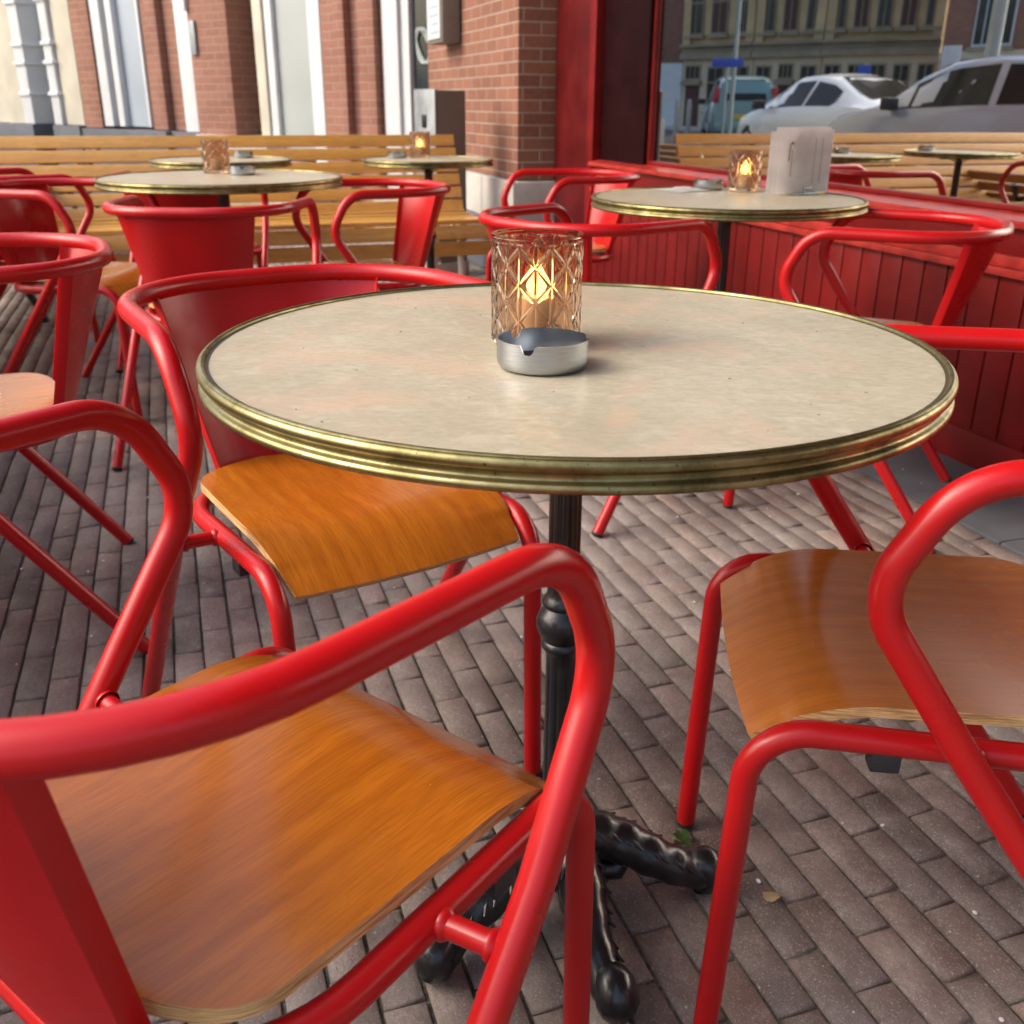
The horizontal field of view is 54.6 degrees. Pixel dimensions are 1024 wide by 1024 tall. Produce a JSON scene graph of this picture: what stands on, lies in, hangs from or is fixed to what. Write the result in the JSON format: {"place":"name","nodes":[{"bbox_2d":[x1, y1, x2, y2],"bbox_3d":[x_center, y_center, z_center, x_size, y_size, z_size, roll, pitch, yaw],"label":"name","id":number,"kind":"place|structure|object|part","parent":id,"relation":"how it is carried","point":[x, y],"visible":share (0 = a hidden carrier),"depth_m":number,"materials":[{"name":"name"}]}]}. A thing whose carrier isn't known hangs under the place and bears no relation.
{"place":"outdoors","nodes":[
{"label":"outdoors","id":0,"kind":"place"},
{"bbox_2d":[5,301,1003,1021],"bbox_3d":[-0.942,-0.113,2.805,3.995,0.004,6.389,-7,23,-17],"label":"grit","id":1,"kind":"object","parent":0,"point":[1001,1019],"visible":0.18,"depth_m":1.34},
{"bbox_2d":[0,206,1023,1023],"bbox_3d":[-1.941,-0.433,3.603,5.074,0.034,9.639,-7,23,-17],"label":"brick paving","id":2,"kind":"structure","parent":0,"point":[634,560],"depth_m":1.68,"materials":[{"name":"brick"}]},
{"bbox_2d":[25,187,62,322],"bbox_3d":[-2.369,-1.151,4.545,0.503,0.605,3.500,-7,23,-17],"label":"chair","id":3,"kind":"object","parent":2,"relation":"on","point":[32,299],"visible":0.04,"depth_m":4.65,"materials":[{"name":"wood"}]},
{"bbox_2d":[0,0,91,193],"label":"town house","id":4,"kind":"structure","parent":2,"relation":"on","point":[40,92],"depth_m":10.47,"materials":[{"name":"beige paint"}]},
{"bbox_2d":[0,167,130,372],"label":"armchair","id":5,"kind":"object","parent":2,"relation":"on","point":[11,172],"visible":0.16,"depth_m":3.73,"materials":[{"name":"red metal"}]},
{"bbox_2d":[0,232,148,654],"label":"armchair","id":6,"kind":"object","parent":2,"relation":"on","point":[76,269],"visible":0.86,"depth_m":1.80,"materials":[{"name":"red metal"}]},
{"bbox_2d":[0,178,159,416],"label":"armchair","id":7,"kind":"object","parent":2,"relation":"on","point":[29,205],"visible":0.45,"depth_m":3.29,"materials":[{"name":"red metal"}]},
{"bbox_2d":[63,149,100,208],"bbox_3d":[-3.502,-2.458,7.702,0.503,0.605,3.500,-7,23,-17],"label":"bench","id":8,"kind":"object","parent":2,"relation":"on","point":[88,192],"visible":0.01,"depth_m":7.71,"materials":[{"name":"brown wood"}]},
{"bbox_2d":[68,0,199,193],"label":"town house","id":9,"kind":"structure","parent":2,"relation":"on","point":[134,66],"depth_m":9.51,"materials":[{"name":"red brick"}]},
{"bbox_2d":[115,0,149,126],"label":"door","id":10,"kind":"structure","parent":9,"relation":"in","point":[126,15],"depth_m":9.56,"materials":[{"name":"grey paint"}]},
{"bbox_2d":[111,170,268,372],"bbox_3d":[-1.244,-0.959,3.917,0.573,0.730,0.562,0,22,0],"label":"armchair","id":11,"kind":"object","parent":2,"relation":"on","point":[209,201],"visible":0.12,"depth_m":3.63,"materials":[{"name":"red metal"}]},
{"bbox_2d":[102,195,321,470],"bbox_3d":[-0.839,-0.533,2.888,0.573,0.730,0.562,1,22,2],"label":"armchair","id":12,"kind":"object","parent":2,"relation":"on","point":[166,242],"visible":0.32,"depth_m":2.58,"materials":[{"name":"red metal"}]},
{"bbox_2d":[93,169,342,206],"bbox_3d":[-0.970,-0.775,3.447,0.797,0.746,0.797,0,22,0],"label":"bistro table","id":13,"kind":"object","parent":2,"relation":"on","point":[223,187],"visible":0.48,"depth_m":3.13,"materials":[{"name":"stone"}]},
{"bbox_2d":[200,139,229,173],"bbox_3d":[-1.038,-1.245,3.470,0.094,0.112,0.094,0,22,0],"label":"lantern","id":14,"kind":"object","parent":13,"relation":"on","point":[215,156],"visible":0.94,"depth_m":3.44,"materials":[{"name":"glass"}]},
{"bbox_2d":[229,165,254,174],"bbox_3d":[-0.928,-1.175,3.412,0.087,0.027,0.087,-14,27,-32],"label":"ashtray","id":15,"kind":"object","parent":13,"relation":"on","point":[242,170],"visible":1,"depth_m":3.38,"materials":[{"name":"metal"}]},
{"bbox_2d":[149,155,292,206],"bbox_3d":[-1.263,-1.188,4.445,0.601,0.746,0.601,0,22,0],"label":"bistro table","id":16,"kind":"object","parent":2,"relation":"on","point":[195,162],"visible":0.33,"depth_m":4.17,"materials":[{"name":"stone"}]},
{"bbox_2d":[233,151,252,157],"bbox_3d":[-1.210,-1.611,4.466,0.087,0.027,0.087,20,29,39],"label":"ashtray","id":17,"kind":"object","parent":16,"relation":"on","point":[242,154],"visible":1,"depth_m":4.43,"materials":[{"name":"metal"}]},
{"bbox_2d":[0,135,490,274],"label":"bench","id":18,"kind":"object","parent":2,"relation":"on","point":[453,214],"visible":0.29,"depth_m":4.96,"materials":[{"name":"brown wood"}]},
{"bbox_2d":[179,0,330,204],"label":"town house","id":19,"kind":"structure","parent":2,"relation":"on","point":[257,65],"depth_m":8.41,"materials":[{"name":"red brick"}]},
{"bbox_2d":[274,0,314,148],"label":"door","id":20,"kind":"structure","parent":19,"relation":"in","point":[291,15],"depth_m":8.19,"materials":[{"name":"beige paint"}]},
{"bbox_2d":[0,399,614,1023],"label":"armchair","id":21,"kind":"object","parent":2,"relation":"on","point":[254,833],"visible":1,"depth_m":0.70,"materials":[{"name":"red metal"}]},
{"bbox_2d":[117,263,541,776],"bbox_3d":[-0.268,0.030,1.530,0.573,0.730,0.562,-14,26,-31],"label":"armchair","id":22,"kind":"object","parent":2,"relation":"on","point":[308,529],"visible":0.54,"depth_m":1.42,"materials":[{"name":"red metal"}]},
{"bbox_2d":[292,178,450,290],"bbox_3d":[-0.496,-0.749,3.418,0.562,0.730,0.573,-10,24,-23],"label":"armchair","id":23,"kind":"object","parent":2,"relation":"on","point":[420,201],"visible":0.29,"depth_m":3.45,"materials":[{"name":"red metal"}]},
{"bbox_2d":[319,0,428,228],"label":"town house","id":24,"kind":"structure","parent":2,"relation":"on","point":[375,61],"depth_m":7.57,"materials":[{"name":"red brick"}]},
{"bbox_2d":[412,0,427,88],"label":"door","id":25,"kind":"structure","parent":24,"relation":"in","point":[416,31],"depth_m":7.30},
{"bbox_2d":[362,155,493,268],"bbox_3d":[-0.378,-1.236,4.575,0.587,0.746,0.587,0,22,0],"label":"bistro table","id":26,"kind":"object","parent":2,"relation":"on","point":[429,166],"visible":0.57,"depth_m":4.32,"materials":[{"name":"stone"}]},
{"bbox_2d":[387,151,405,157],"bbox_3d":[-0.525,-1.630,4.521,0.087,0.027,0.087,-5,23,-12],"label":"ashtray","id":27,"kind":"object","parent":26,"relation":"on","point":[397,154],"visible":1,"depth_m":4.49,"materials":[{"name":"metal"}]},
{"bbox_2d":[409,131,429,157],"bbox_3d":[-0.422,-1.683,4.542,0.094,0.112,0.094,-15,27,-33],"label":"lantern","id":28,"kind":"object","parent":26,"relation":"on","point":[419,144],"visible":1,"depth_m":4.51,"materials":[{"name":"glass"}]},
{"bbox_2d":[414,89,468,273],"bbox_3d":[-0.420,-1.955,5.918,0.236,1.045,0.224,-16,28,-35],"label":"street cabinet","id":29,"kind":"object","parent":2,"relation":"on","point":[439,112],"visible":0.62,"depth_m":5.72,"materials":[{"name":"black metal"}]},
{"bbox_3d":[-0.500,-1.978,5.840,0.016,0.945,0.216,-16,28,-35],"label":"door","id":30,"kind":"part","parent":29,"relation":"part of","materials":[{"name":"grey metal"}]},
{"bbox_2d":[427,0,556,268],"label":"brick house","id":31,"kind":"structure","parent":2,"relation":"on","point":[497,63],"depth_m":5.76,"materials":[{"name":"red brick"}]},
{"bbox_2d":[427,0,459,44],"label":"wall sign","id":32,"kind":"object","parent":31,"relation":"attached to","point":[443,22],"visible":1,"depth_m":6.37,"materials":[{"name":"metal"}]},
{"bbox_2d":[486,168,640,280],"bbox_3d":[0.208,-0.991,4.015,0.562,0.730,0.573,-7,23,-17],"label":"armchair","id":33,"kind":"object","parent":2,"relation":"on","point":[598,180],"visible":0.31,"depth_m":4.05,"materials":[{"name":"red metal"}]},
{"bbox_2d":[195,282,958,1023],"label":"bistro table","id":34,"kind":"object","parent":2,"relation":"on","point":[387,384],"visible":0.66,"depth_m":0.90,"materials":[{"name":"stone"}]},
{"bbox_2d":[491,228,583,344],"bbox_3d":[0.025,-0.230,1.020,0.094,0.112,0.094,-11,25,-25],"label":"lantern","id":35,"kind":"object","parent":34,"relation":"on","point":[536,277],"visible":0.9,"depth_m":0.98,"materials":[{"name":"clear glass"}]},
{"bbox_2d":[497,327,588,374],"bbox_3d":[0.029,-0.153,0.943,0.087,0.027,0.087,0,22,0],"label":"ashtray","id":36,"kind":"object","parent":34,"relation":"on","point":[542,351],"visible":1,"depth_m":0.92,"materials":[{"name":"metal"}]},
{"bbox_2d":[295,298,877,430],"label":"crumbs","id":37,"kind":"object","parent":34,"relation":"on","point":[642,346],"visible":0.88,"depth_m":0.93,"materials":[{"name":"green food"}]},
{"bbox_2d":[478,202,720,537],"bbox_3d":[0.206,-0.409,2.602,0.562,0.730,0.573,-18,29,-37],"label":"armchair","id":38,"kind":"object","parent":2,"relation":"on","point":[493,219],"visible":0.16,"depth_m":2.33,"materials":[{"name":"red metal"}]},
{"bbox_2d":[671,829,691,846],"bbox_3d":[0.241,0.465,1.409,0.030,0.011,0.039,0,22,0],"label":"weed","id":39,"kind":"object","parent":2,"relation":"on","point":[683,836],"visible":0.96,"depth_m":1.41,"materials":[{"name":"green plant"}]},
{"bbox_2d":[591,186,868,291],"bbox_3d":[0.578,-0.507,2.818,0.731,0.746,0.731,0,22,0],"label":"bistro table","id":40,"kind":"object","parent":2,"relation":"on","point":[724,207],"visible":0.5,"depth_m":2.53,"materials":[{"name":"stone"}]},
{"bbox_2d":[651,186,708,191],"bbox_3d":[0.491,-0.943,2.887,0.120,0.011,0.120,-14,27,-31],"label":"napkin","id":41,"kind":"object","parent":40,"relation":"on","point":[681,189],"visible":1,"depth_m":2.87,"materials":[{"name":"white paper"}]},
{"bbox_2d":[693,178,723,189],"bbox_3d":[0.581,-0.968,2.931,0.087,0.027,0.087,9,24,20],"label":"ashtray","id":42,"kind":"object","parent":40,"relation":"on","point":[707,184],"visible":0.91,"depth_m":2.90,"materials":[{"name":"metal"}]},
{"bbox_2d":[727,150,762,191],"bbox_3d":[0.674,-0.987,2.869,0.094,0.112,0.094,11,25,25],"label":"lantern","id":43,"kind":"object","parent":40,"relation":"on","point":[744,170],"visible":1,"depth_m":2.84,"materials":[{"name":"glass"}]},
{"bbox_2d":[765,127,834,194],"bbox_3d":[0.806,-0.978,2.764,0.190,0.177,0.060,-9,24,-22],"label":"menu holder","id":44,"kind":"object","parent":40,"relation":"on","point":[799,161],"visible":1,"depth_m":2.75,"materials":[{"name":"metal"}]},
{"bbox_2d":[762,892,782,901],"bbox_3d":[0.344,0.507,1.311,0.028,0.006,0.018,0,22,0],"label":"dry leaf","id":45,"kind":"object","parent":2,"relation":"on","point":[771,896],"visible":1,"depth_m":1.31,"materials":[{"name":"beige plant"}]},
{"bbox_2d":[554,0,1023,469],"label":"cafe shopfront","id":46,"kind":"object","parent":2,"relation":"on","point":[917,104],"visible":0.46,"depth_m":3.36,"materials":[{"name":"red paint"}]},
{"bbox_2d":[676,324,1023,1023],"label":"armchair","id":47,"kind":"object","parent":2,"relation":"on","point":[904,625],"visible":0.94,"depth_m":1.02,"materials":[{"name":"red metal"}]},
{"bbox_2d":[723,207,1013,553],"bbox_3d":[0.888,-0.364,2.503,0.562,0.730,0.573,11,25,24],"label":"armchair","id":48,"kind":"object","parent":2,"relation":"on","point":[983,238],"visible":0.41,"depth_m":2.25,"materials":[{"name":"red metal"}]},
{"bbox_2d":[856,445,1023,556],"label":"stone strip","id":49,"kind":"object","parent":2,"relation":"on","point":[1001,522],"visible":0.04,"depth_m":2.67,"materials":[{"name":"grey stone"}]}
]}

